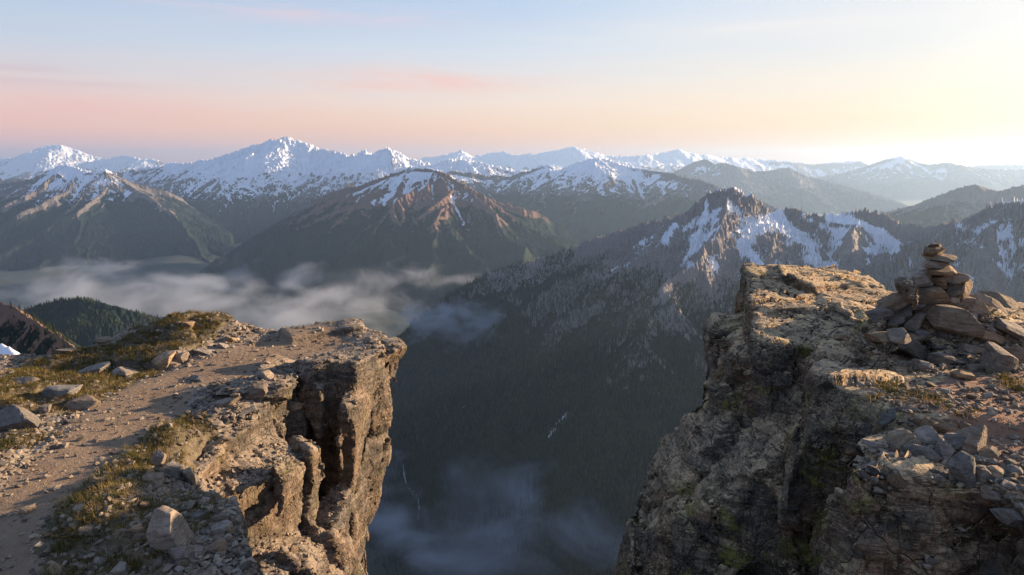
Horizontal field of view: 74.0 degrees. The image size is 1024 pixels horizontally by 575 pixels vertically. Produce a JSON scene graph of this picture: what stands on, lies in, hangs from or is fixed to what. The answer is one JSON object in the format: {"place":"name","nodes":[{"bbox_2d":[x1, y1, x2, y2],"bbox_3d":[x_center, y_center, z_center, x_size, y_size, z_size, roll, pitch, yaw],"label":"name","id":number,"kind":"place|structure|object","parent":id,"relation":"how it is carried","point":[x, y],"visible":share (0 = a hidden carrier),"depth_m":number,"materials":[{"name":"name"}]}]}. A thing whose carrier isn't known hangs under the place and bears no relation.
{"place":"outdoors","nodes":[
{"label":"outdoors","id":0,"kind":"place"},
{"bbox_2d":[0,343,19,354],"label":"snow","id":1,"kind":"structure","parent":0,"point":[4,349],"depth_m":402.44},
{"bbox_2d":[0,301,79,355],"bbox_3d":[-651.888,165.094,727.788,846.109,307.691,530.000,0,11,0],"label":"hillside","id":2,"kind":"structure","parent":0,"point":[22,344],"depth_m":718.94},
{"bbox_2d":[0,145,164,180],"bbox_3d":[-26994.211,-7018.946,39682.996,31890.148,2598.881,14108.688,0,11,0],"label":"mountain","id":3,"kind":"structure","parent":0,"point":[29,165],"depth_m":37311.59,"materials":[{"name":"snow"}]},
{"bbox_2d":[25,299,159,346],"bbox_3d":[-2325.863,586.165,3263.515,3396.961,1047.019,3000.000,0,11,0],"label":"hill","id":4,"kind":"structure","parent":0,"point":[61,315],"depth_m":3189.25,"materials":[{"name":"plant"}]},
{"bbox_2d":[22,295,161,345],"bbox_3d":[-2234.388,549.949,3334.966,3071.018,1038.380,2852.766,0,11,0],"label":"forest","id":5,"kind":"object","parent":4,"relation":"on","point":[85,322],"visible":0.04,"depth_m":3207.36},
{"bbox_2d":[0,164,234,270],"bbox_3d":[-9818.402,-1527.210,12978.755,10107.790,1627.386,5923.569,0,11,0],"label":"mountain","id":6,"kind":"structure","parent":0,"point":[64,215],"depth_m":11829.83,"materials":[{"name":"stone"}]},
{"bbox_2d":[0,325,352,574],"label":"path","id":7,"kind":"structure","parent":0,"point":[55,466],"depth_m":7.87,"materials":[{"name":"soil"}]},
{"bbox_2d":[18,505,35,514],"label":"rock","id":8,"kind":"object","parent":7,"relation":"on","point":[27,509],"visible":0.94,"depth_m":5.93,"materials":[{"name":"stone"}]},
{"bbox_2d":[0,311,400,574],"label":"gravel","id":9,"kind":"structure","parent":0,"point":[217,559],"depth_m":7.38,"materials":[{"name":"gravel"}]},
{"bbox_2d":[126,523,143,533],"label":"rock","id":10,"kind":"object","parent":9,"relation":"on","point":[138,527],"visible":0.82,"depth_m":5.44,"materials":[{"name":"beige stone"}]},
{"bbox_2d":[168,544,192,560],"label":"rock","id":11,"kind":"object","parent":9,"relation":"on","point":[180,552],"visible":0.73,"depth_m":5.15,"materials":[{"name":"stone"}]},
{"bbox_2d":[205,538,227,553],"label":"rock","id":12,"kind":"object","parent":9,"relation":"on","point":[217,545],"visible":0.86,"depth_m":5.30,"materials":[{"name":"beige stone"}]},
{"bbox_2d":[0,318,406,574],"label":"cliff","id":13,"kind":"structure","parent":0,"point":[351,456],"depth_m":9.41,"materials":[{"name":"stone"}]},
{"bbox_2d":[52,347,77,354],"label":"rock","id":14,"kind":"object","parent":13,"relation":"on","point":[63,350],"visible":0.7,"depth_m":10.73,"materials":[{"name":"beige stone"}]},
{"bbox_2d":[93,336,115,343],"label":"rock","id":15,"kind":"object","parent":13,"relation":"on","point":[104,339],"visible":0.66,"depth_m":11.20,"materials":[{"name":"beige stone"}]},
{"bbox_2d":[0,309,233,574],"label":"turf","id":16,"kind":"structure","parent":13,"relation":"on","point":[196,451],"depth_m":7.57,"materials":[{"name":"plant"}]},
{"bbox_2d":[0,404,40,431],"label":"boulder","id":17,"kind":"object","parent":16,"relation":"on","point":[14,416],"visible":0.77,"depth_m":7.80,"materials":[{"name":"grey stone"}]},
{"bbox_2d":[12,376,40,384],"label":"rock","id":18,"kind":"object","parent":16,"relation":"on","point":[21,379],"visible":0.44,"depth_m":9.46,"materials":[{"name":"grey stone"}]},
{"bbox_2d":[47,560,63,574],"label":"rock","id":19,"kind":"object","parent":16,"relation":"on","point":[59,568],"visible":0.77,"depth_m":5.20,"materials":[{"name":"beige stone"}]},
{"bbox_2d":[41,384,82,397],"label":"boulder","id":20,"kind":"object","parent":16,"relation":"on","point":[60,391],"visible":0.74,"depth_m":8.90,"materials":[{"name":"grey stone"}]},
{"bbox_2d":[63,395,100,411],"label":"rock","id":21,"kind":"object","parent":16,"relation":"on","point":[84,402],"visible":0.84,"depth_m":8.60,"materials":[{"name":"beige stone"}]},
{"bbox_2d":[78,524,94,535],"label":"rock","id":22,"kind":"object","parent":16,"relation":"on","point":[89,527],"visible":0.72,"depth_m":5.50,"materials":[{"name":"beige stone"}]},
{"bbox_2d":[76,361,110,374],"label":"rock","id":23,"kind":"object","parent":16,"relation":"on","point":[98,367],"visible":0.62,"depth_m":10.19,"materials":[{"name":"grey stone"}]},
{"bbox_2d":[87,476,106,487],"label":"rock","id":24,"kind":"object","parent":16,"relation":"on","point":[93,480],"visible":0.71,"depth_m":6.32,"materials":[{"name":"beige stone"}]},
{"bbox_2d":[109,561,128,574],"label":"rock","id":25,"kind":"object","parent":16,"relation":"on","point":[119,568],"visible":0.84,"depth_m":5.05,"materials":[{"name":"beige stone"}]},
{"bbox_2d":[111,366,140,376],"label":"rock","id":26,"kind":"object","parent":16,"relation":"on","point":[122,371],"visible":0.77,"depth_m":10.05,"materials":[{"name":"beige stone"}]},
{"bbox_2d":[142,472,164,486],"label":"rock","id":27,"kind":"object","parent":16,"relation":"on","point":[157,479],"visible":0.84,"depth_m":6.60,"materials":[{"name":"beige stone"}]},
{"bbox_2d":[149,449,166,466],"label":"rock","id":28,"kind":"object","parent":16,"relation":"on","point":[158,458],"visible":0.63,"depth_m":7.03,"materials":[{"name":"beige stone"}]},
{"bbox_2d":[151,350,175,370],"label":"boulder","id":29,"kind":"object","parent":16,"relation":"on","point":[161,361],"visible":0.84,"depth_m":10.33,"materials":[{"name":"beige stone"}]},
{"bbox_2d":[146,505,194,552],"bbox_3d":[-2.670,1.937,5.315,0.247,0.473,0.269,-12,14,11],"label":"boulder","id":30,"kind":"object","parent":16,"relation":"on","point":[168,527],"visible":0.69,"depth_m":5.22,"materials":[{"name":"beige stone"}]},
{"bbox_2d":[159,460,185,478],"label":"rock","id":31,"kind":"object","parent":16,"relation":"on","point":[174,468],"visible":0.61,"depth_m":6.95,"materials":[{"name":"grey stone"}]},
{"bbox_2d":[189,510,209,519],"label":"rock","id":32,"kind":"object","parent":16,"relation":"on","point":[196,515],"visible":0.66,"depth_m":5.72,"materials":[{"name":"grey stone"}]},
{"bbox_2d":[193,348,214,354],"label":"rock","id":33,"kind":"object","parent":16,"relation":"on","point":[203,351],"visible":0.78,"depth_m":10.81,"materials":[{"name":"beige stone"}]},
{"bbox_2d":[174,352,188,363],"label":"rock","id":34,"kind":"object","parent":13,"relation":"on","point":[182,357],"visible":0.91,"depth_m":10.49,"materials":[{"name":"beige stone"}]},
{"bbox_2d":[181,467,196,485],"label":"rock","id":35,"kind":"object","parent":13,"relation":"on","point":[188,474],"visible":0.87,"depth_m":6.98,"materials":[{"name":"beige stone"}]},
{"bbox_2d":[211,514,228,521],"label":"loose stone","id":36,"kind":"object","parent":13,"relation":"on","point":[218,517],"visible":0.81,"depth_m":5.63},
{"bbox_2d":[211,519,232,535],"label":"rock","id":37,"kind":"object","parent":13,"relation":"on","point":[226,525],"visible":0.81,"depth_m":5.53,"materials":[{"name":"beige stone"}]},
{"bbox_2d":[213,396,241,406],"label":"rock","id":38,"kind":"object","parent":13,"relation":"on","point":[226,402],"visible":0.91,"depth_m":8.50,"materials":[{"name":"beige stone"}]},
{"bbox_2d":[243,379,268,401],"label":"boulder","id":39,"kind":"object","parent":13,"relation":"on","point":[258,391],"visible":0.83,"depth_m":8.69,"materials":[{"name":"beige stone"}]},
{"bbox_2d":[259,370,273,380],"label":"rock","id":40,"kind":"object","parent":13,"relation":"on","point":[268,375],"visible":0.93,"depth_m":8.97,"materials":[{"name":"beige stone"}]},
{"bbox_2d":[0,136,530,243],"bbox_3d":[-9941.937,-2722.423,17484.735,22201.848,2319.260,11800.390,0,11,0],"label":"mountain","id":41,"kind":"structure","parent":0,"point":[248,193],"depth_m":15975.00,"materials":[{"name":"snow"}]},
{"bbox_2d":[184,165,578,316],"bbox_3d":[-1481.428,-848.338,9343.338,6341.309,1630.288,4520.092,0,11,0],"label":"mountain","id":42,"kind":"structure","parent":0,"point":[410,238],"depth_m":8638.13,"materials":[{"name":"stone"}]},
{"bbox_2d":[0,199,925,574],"bbox_3d":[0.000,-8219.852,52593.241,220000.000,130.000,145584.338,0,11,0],"label":"fog","id":43,"kind":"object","parent":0,"point":[154,285],"depth_m":8128.79,"materials":[{"name":"white"}]},
{"bbox_2d":[0,0,1023,166],"label":"sky","id":44,"kind":"structure","parent":0,"point":[929,82],"materials":[{"name":"blue"}]},
{"bbox_2d":[446,157,781,242],"bbox_3d":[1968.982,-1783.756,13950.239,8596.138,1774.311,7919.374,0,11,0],"label":"mountain","id":45,"kind":"structure","parent":0,"point":[584,200],"depth_m":13177.77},
{"bbox_2d":[365,186,1023,574],"bbox_3d":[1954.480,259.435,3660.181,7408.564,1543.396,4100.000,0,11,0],"label":"mountain","id":46,"kind":"structure","parent":0,"point":[709,242],"depth_m":3592.54,"materials":[{"name":"stone"}]},
{"bbox_2d":[368,248,897,574],"bbox_3d":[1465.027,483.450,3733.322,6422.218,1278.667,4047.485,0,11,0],"label":"forest","id":47,"kind":"object","parent":46,"relation":"on","point":[499,472],"visible":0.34,"depth_m":3154.29,"materials":[{"name":"plant"}]},
{"bbox_2d":[416,146,1023,177],"bbox_3d":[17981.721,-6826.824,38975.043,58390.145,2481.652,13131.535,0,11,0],"label":"mountain","id":48,"kind":"structure","parent":0,"point":[668,161],"depth_m":37543.24,"materials":[{"name":"snow"}]},
{"bbox_2d":[668,159,907,214],"bbox_3d":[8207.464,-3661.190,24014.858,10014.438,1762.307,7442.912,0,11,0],"label":"mountain","id":49,"kind":"structure","parent":0,"point":[783,188],"depth_m":22474.79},
{"bbox_2d":[614,262,1023,574],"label":"cliff","id":50,"kind":"structure","parent":0,"point":[740,478],"depth_m":5.98,"materials":[{"name":"stone"}]},
{"bbox_2d":[845,446,862,456],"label":"rock","id":51,"kind":"object","parent":50,"relation":"on","point":[852,451],"visible":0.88,"depth_m":5.05,"materials":[{"name":"beige stone"}]},
{"bbox_2d":[719,284,1023,569],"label":"gravel","id":52,"kind":"structure","parent":50,"relation":"on","point":[939,478],"depth_m":4.72,"materials":[{"name":"gravel"}]},
{"bbox_2d":[885,473,907,488],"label":"loose stone","id":53,"kind":"object","parent":52,"relation":"on","point":[900,483],"visible":1,"depth_m":4.02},
{"bbox_2d":[909,328,930,336],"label":"cairn stone","id":54,"kind":"object","parent":52,"relation":"on","point":[922,332],"visible":0.58,"depth_m":6.24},
{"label":"cairn stone","id":55,"kind":"object","parent":52,"relation":"on","visible":0},
{"bbox_2d":[943,282,967,297],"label":"cairn stone","id":56,"kind":"object","parent":55,"relation":"on","point":[953,290],"visible":0.55,"depth_m":6.30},
{"bbox_2d":[945,272,969,283],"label":"cairn stone","id":57,"kind":"object","parent":56,"relation":"on","point":[959,278],"visible":0.66,"depth_m":6.26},
{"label":"cairn stone","id":58,"kind":"object","parent":52,"relation":"on","visible":0},
{"bbox_2d":[960,296,975,309],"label":"cairn stone","id":59,"kind":"object","parent":58,"relation":"on","point":[967,302],"visible":0.47,"depth_m":6.33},
{"bbox_2d":[862,438,887,448],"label":"rock","id":60,"kind":"object","parent":50,"relation":"on","point":[873,444],"visible":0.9,"depth_m":4.35,"materials":[{"name":"beige stone"}]},
{"bbox_2d":[864,331,891,342],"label":"rock","id":61,"kind":"object","parent":50,"relation":"on","point":[878,336],"visible":0.81,"depth_m":5.81,"materials":[{"name":"beige stone"}]},
{"bbox_2d":[864,307,894,322],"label":"cairn stone","id":62,"kind":"object","parent":50,"relation":"on","point":[875,315],"visible":0.91,"depth_m":6.31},
{"bbox_2d":[877,292,907,311],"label":"cairn stone","id":63,"kind":"object","parent":62,"relation":"on","point":[895,301],"visible":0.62,"depth_m":6.31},
{"bbox_2d":[876,406,900,430],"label":"rock","id":64,"kind":"object","parent":50,"relation":"on","point":[884,419],"visible":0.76,"depth_m":4.74,"materials":[{"name":"grey stone"}]},
{"bbox_2d":[886,327,910,343],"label":"rock","id":65,"kind":"object","parent":50,"relation":"on","point":[900,335],"visible":1,"depth_m":5.68,"materials":[{"name":"stone"}]},
{"bbox_2d":[894,306,911,327],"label":"cairn stone","id":66,"kind":"object","parent":50,"relation":"on","point":[905,311],"visible":0.41,"depth_m":6.32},
{"bbox_2d":[886,317,904,325],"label":"cairn stone","id":67,"kind":"object","parent":66,"relation":"on","point":[899,321],"visible":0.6,"depth_m":6.31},
{"bbox_2d":[887,428,922,451],"bbox_3d":[2.522,1.002,4.409,0.226,0.159,0.202,-30,2,17],"label":"rock","id":68,"kind":"object","parent":50,"relation":"on","point":[898,438],"visible":0.58,"depth_m":4.37,"materials":[{"name":"stone"}]},
{"bbox_2d":[890,338,928,361],"bbox_3d":[3.675,0.573,6.218,0.392,0.163,0.258,32,2,-9],"label":"boulder","id":69,"kind":"object","parent":50,"relation":"on","point":[914,348],"visible":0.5,"depth_m":6.12,"materials":[{"name":"beige stone"}]},
{"bbox_2d":[908,333,926,340],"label":"cairn stone","id":70,"kind":"object","parent":69,"relation":"on","point":[917,337],"visible":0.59,"depth_m":6.18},
{"bbox_2d":[904,312,925,330],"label":"cairn stone","id":71,"kind":"object","parent":70,"relation":"on","point":[915,322],"visible":0.98,"depth_m":6.25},
{"bbox_2d":[908,358,933,372],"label":"rock","id":72,"kind":"object","parent":50,"relation":"on","point":[922,365],"visible":0.75,"depth_m":5.72,"materials":[{"name":"beige stone"}]},
{"bbox_2d":[902,443,943,462],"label":"rock","id":73,"kind":"object","parent":50,"relation":"on","point":[931,455],"visible":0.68,"depth_m":4.23,"materials":[{"name":"grey stone"}]},
{"bbox_2d":[913,425,939,443],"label":"rock","id":74,"kind":"object","parent":50,"relation":"on","point":[926,434],"visible":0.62,"depth_m":4.39,"materials":[{"name":"stone"}]},
{"bbox_2d":[919,417,958,433],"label":"rock","id":75,"kind":"object","parent":50,"relation":"on","point":[939,426],"visible":0.59,"depth_m":4.51,"materials":[{"name":"beige stone"}]},
{"bbox_2d":[935,438,954,459],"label":"rock","id":76,"kind":"object","parent":50,"relation":"on","point":[944,449],"visible":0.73,"depth_m":4.22,"materials":[{"name":"stone"}]},
{"bbox_2d":[927,352,966,364],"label":"rock","id":77,"kind":"object","parent":50,"relation":"on","point":[937,358],"visible":0.9,"depth_m":5.85,"materials":[{"name":"beige stone"}]},
{"bbox_2d":[943,432,964,450],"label":"rock","id":78,"kind":"object","parent":50,"relation":"on","point":[956,440],"visible":0.62,"depth_m":4.28,"materials":[{"name":"grey stone"}]},
{"bbox_2d":[926,305,984,337],"bbox_3d":[4.008,0.293,6.164,0.448,0.252,0.319,10,9,17],"label":"boulder","id":79,"kind":"object","parent":50,"relation":"on","point":[951,319],"visible":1,"depth_m":6.06,"materials":[{"name":"stone"}]},
{"bbox_2d":[946,451,975,488],"bbox_3d":[2.668,1.084,3.996,0.168,0.259,0.128,-27,19,-9],"label":"rock","id":80,"kind":"object","parent":50,"relation":"on","point":[961,465],"visible":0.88,"depth_m":3.94,"materials":[{"name":"grey stone"}]},
{"bbox_2d":[957,278,972,299],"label":"cairn stone","id":81,"kind":"object","parent":50,"relation":"on","point":[966,291],"visible":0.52,"depth_m":6.31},
{"bbox_2d":[956,343,983,355],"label":"rock","id":82,"kind":"object","parent":50,"relation":"on","point":[965,348],"visible":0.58,"depth_m":5.96,"materials":[{"name":"stone"}]},
{"bbox_2d":[964,364,986,372],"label":"rock","id":83,"kind":"object","parent":50,"relation":"on","point":[974,368],"visible":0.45,"depth_m":5.64,"materials":[{"name":"beige stone"}]},
{"bbox_2d":[975,465,992,485],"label":"rock","id":84,"kind":"object","parent":50,"relation":"on","point":[983,472],"visible":0.66,"depth_m":3.95,"materials":[{"name":"stone"}]},
{"bbox_2d":[975,330,1004,344],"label":"rock","id":85,"kind":"object","parent":50,"relation":"on","point":[995,338],"visible":0.6,"depth_m":6.07,"materials":[{"name":"beige stone"}]},
{"bbox_2d":[980,485,1001,502],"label":"rock","id":86,"kind":"object","parent":50,"relation":"on","point":[989,494],"visible":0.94,"depth_m":3.89,"materials":[{"name":"beige stone"}]},
{"bbox_2d":[973,292,1010,314],"bbox_3d":[4.709,0.335,6.698,0.492,0.390,0.377,40,20,4],"label":"boulder","id":87,"kind":"object","parent":50,"relation":"on","point":[989,301],"visible":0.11,"depth_m":6.59,"materials":[{"name":"beige stone"}]},
{"bbox_2d":[978,291,1018,308],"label":"rock","id":88,"kind":"object","parent":50,"relation":"on","point":[1006,301],"visible":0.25,"depth_m":7.82,"materials":[{"name":"stone"}]},
{"bbox_2d":[979,341,1018,373],"bbox_3d":[4.020,0.601,5.627,0.232,0.263,0.238,9,9,-19],"label":"rock","id":89,"kind":"object","parent":50,"relation":"on","point":[998,358],"visible":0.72,"depth_m":5.54,"materials":[{"name":"beige stone"}]},
{"bbox_2d":[990,507,1023,529],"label":"rock","id":90,"kind":"object","parent":50,"relation":"on","point":[1012,517],"visible":0.98,"depth_m":3.73,"materials":[{"name":"grey stone"}]},
{"bbox_2d":[995,318,1023,340],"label":"rock","id":91,"kind":"object","parent":50,"relation":"on","point":[1015,331],"visible":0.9,"depth_m":6.15,"materials":[{"name":"beige stone"}]},
{"bbox_2d":[1005,344,1023,362],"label":"rock","id":92,"kind":"object","parent":50,"relation":"on","point":[1016,351],"visible":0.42,"depth_m":5.71,"materials":[{"name":"stone"}]},
{"bbox_2d":[813,156,1023,199],"bbox_3d":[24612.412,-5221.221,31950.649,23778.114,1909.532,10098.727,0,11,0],"label":"mountain","id":93,"kind":"structure","parent":0,"point":[899,177],"depth_m":30458.58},
{"bbox_2d":[880,184,1023,226],"bbox_3d":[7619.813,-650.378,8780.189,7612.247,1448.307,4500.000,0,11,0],"label":"mountain","id":94,"kind":"structure","parent":0,"point":[960,204],"depth_m":8874.41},
{"bbox_2d":[905,369,1023,496],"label":"dirt slope","id":95,"kind":"structure","parent":0,"point":[995,430],"depth_m":4.61,"materials":[{"name":"soil"}]},
{"bbox_2d":[865,368,1023,419],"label":"grass","id":96,"kind":"structure","parent":95,"relation":"on","point":[1005,378],"depth_m":5.02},
{"bbox_2d":[950,368,976,379],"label":"rock","id":97,"kind":"object","parent":95,"relation":"on","point":[963,374],"visible":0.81,"depth_m":5.33,"materials":[{"name":"beige stone"}]},
{"bbox_2d":[953,425,986,454],"bbox_3d":[2.906,0.977,4.317,0.203,0.216,0.177,6,12,28],"label":"rock","id":98,"kind":"object","parent":95,"relation":"on","point":[975,440],"visible":0.62,"depth_m":4.27,"materials":[{"name":"beige stone"}]},
{"bbox_2d":[978,446,1000,457],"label":"rock","id":99,"kind":"object","parent":95,"relation":"on","point":[989,451],"visible":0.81,"depth_m":4.22,"materials":[{"name":"beige stone"}]},
{"bbox_2d":[986,465,1005,478],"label":"rock","id":100,"kind":"object","parent":95,"relation":"on","point":[996,471],"visible":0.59,"depth_m":3.97,"materials":[{"name":"beige stone"}]},
{"bbox_2d":[999,479,1017,490],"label":"rock","id":101,"kind":"object","parent":95,"relation":"on","point":[1003,486],"visible":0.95,"depth_m":3.87,"materials":[{"name":"beige stone"}]},
{"bbox_2d":[1002,464,1023,475],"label":"rock","id":102,"kind":"object","parent":95,"relation":"on","point":[1009,468],"visible":0.76,"depth_m":4.00,"materials":[{"name":"stone"}]},
{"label":"cairn stone","id":103,"kind":"object","parent":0,"visible":0},
{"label":"cairn stone","id":104,"kind":"object","parent":103,"relation":"on","visible":0},
{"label":"cairn stone","id":105,"kind":"object","parent":104,"relation":"on","visible":0},
{"bbox_2d":[918,286,949,304],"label":"cairn stone","id":106,"kind":"object","parent":105,"relation":"on","point":[933,295],"visible":0.73,"depth_m":6.27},
{"bbox_2d":[911,270,932,286],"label":"cairn stone","id":107,"kind":"object","parent":106,"relation":"on","point":[919,278],"visible":0.85,"depth_m":6.29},
{"bbox_2d":[930,275,946,288],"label":"cairn stone","id":108,"kind":"object","parent":106,"relation":"on","point":[939,281],"visible":0.5,"depth_m":6.28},
{"bbox_2d":[925,265,956,275],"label":"cairn stone","id":109,"kind":"object","parent":108,"relation":"on","point":[948,270],"visible":0.82,"depth_m":6.21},
{"bbox_2d":[920,260,949,268],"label":"cairn stone","id":110,"kind":"object","parent":109,"relation":"on","point":[932,264],"visible":0.95,"depth_m":6.25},
{"bbox_2d":[921,253,956,262],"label":"cairn stone","id":111,"kind":"object","parent":110,"relation":"on","point":[950,258],"visible":0.87,"depth_m":6.21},
{"bbox_2d":[923,246,944,256],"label":"cairn stone","id":112,"kind":"object","parent":111,"relation":"on","point":[931,251],"visible":0.98,"depth_m":6.25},
{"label":"cairn stone","id":113,"kind":"object","parent":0,"visible":0},
{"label":"cairn stone","id":114,"kind":"object","parent":113,"relation":"on","visible":0},
{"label":"cairn stone","id":115,"kind":"object","parent":114,"relation":"on","visible":0},
{"bbox_2d":[969,294,990,317],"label":"cairn stone","id":116,"kind":"object","parent":115,"relation":"on","point":[981,306],"visible":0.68,"depth_m":6.33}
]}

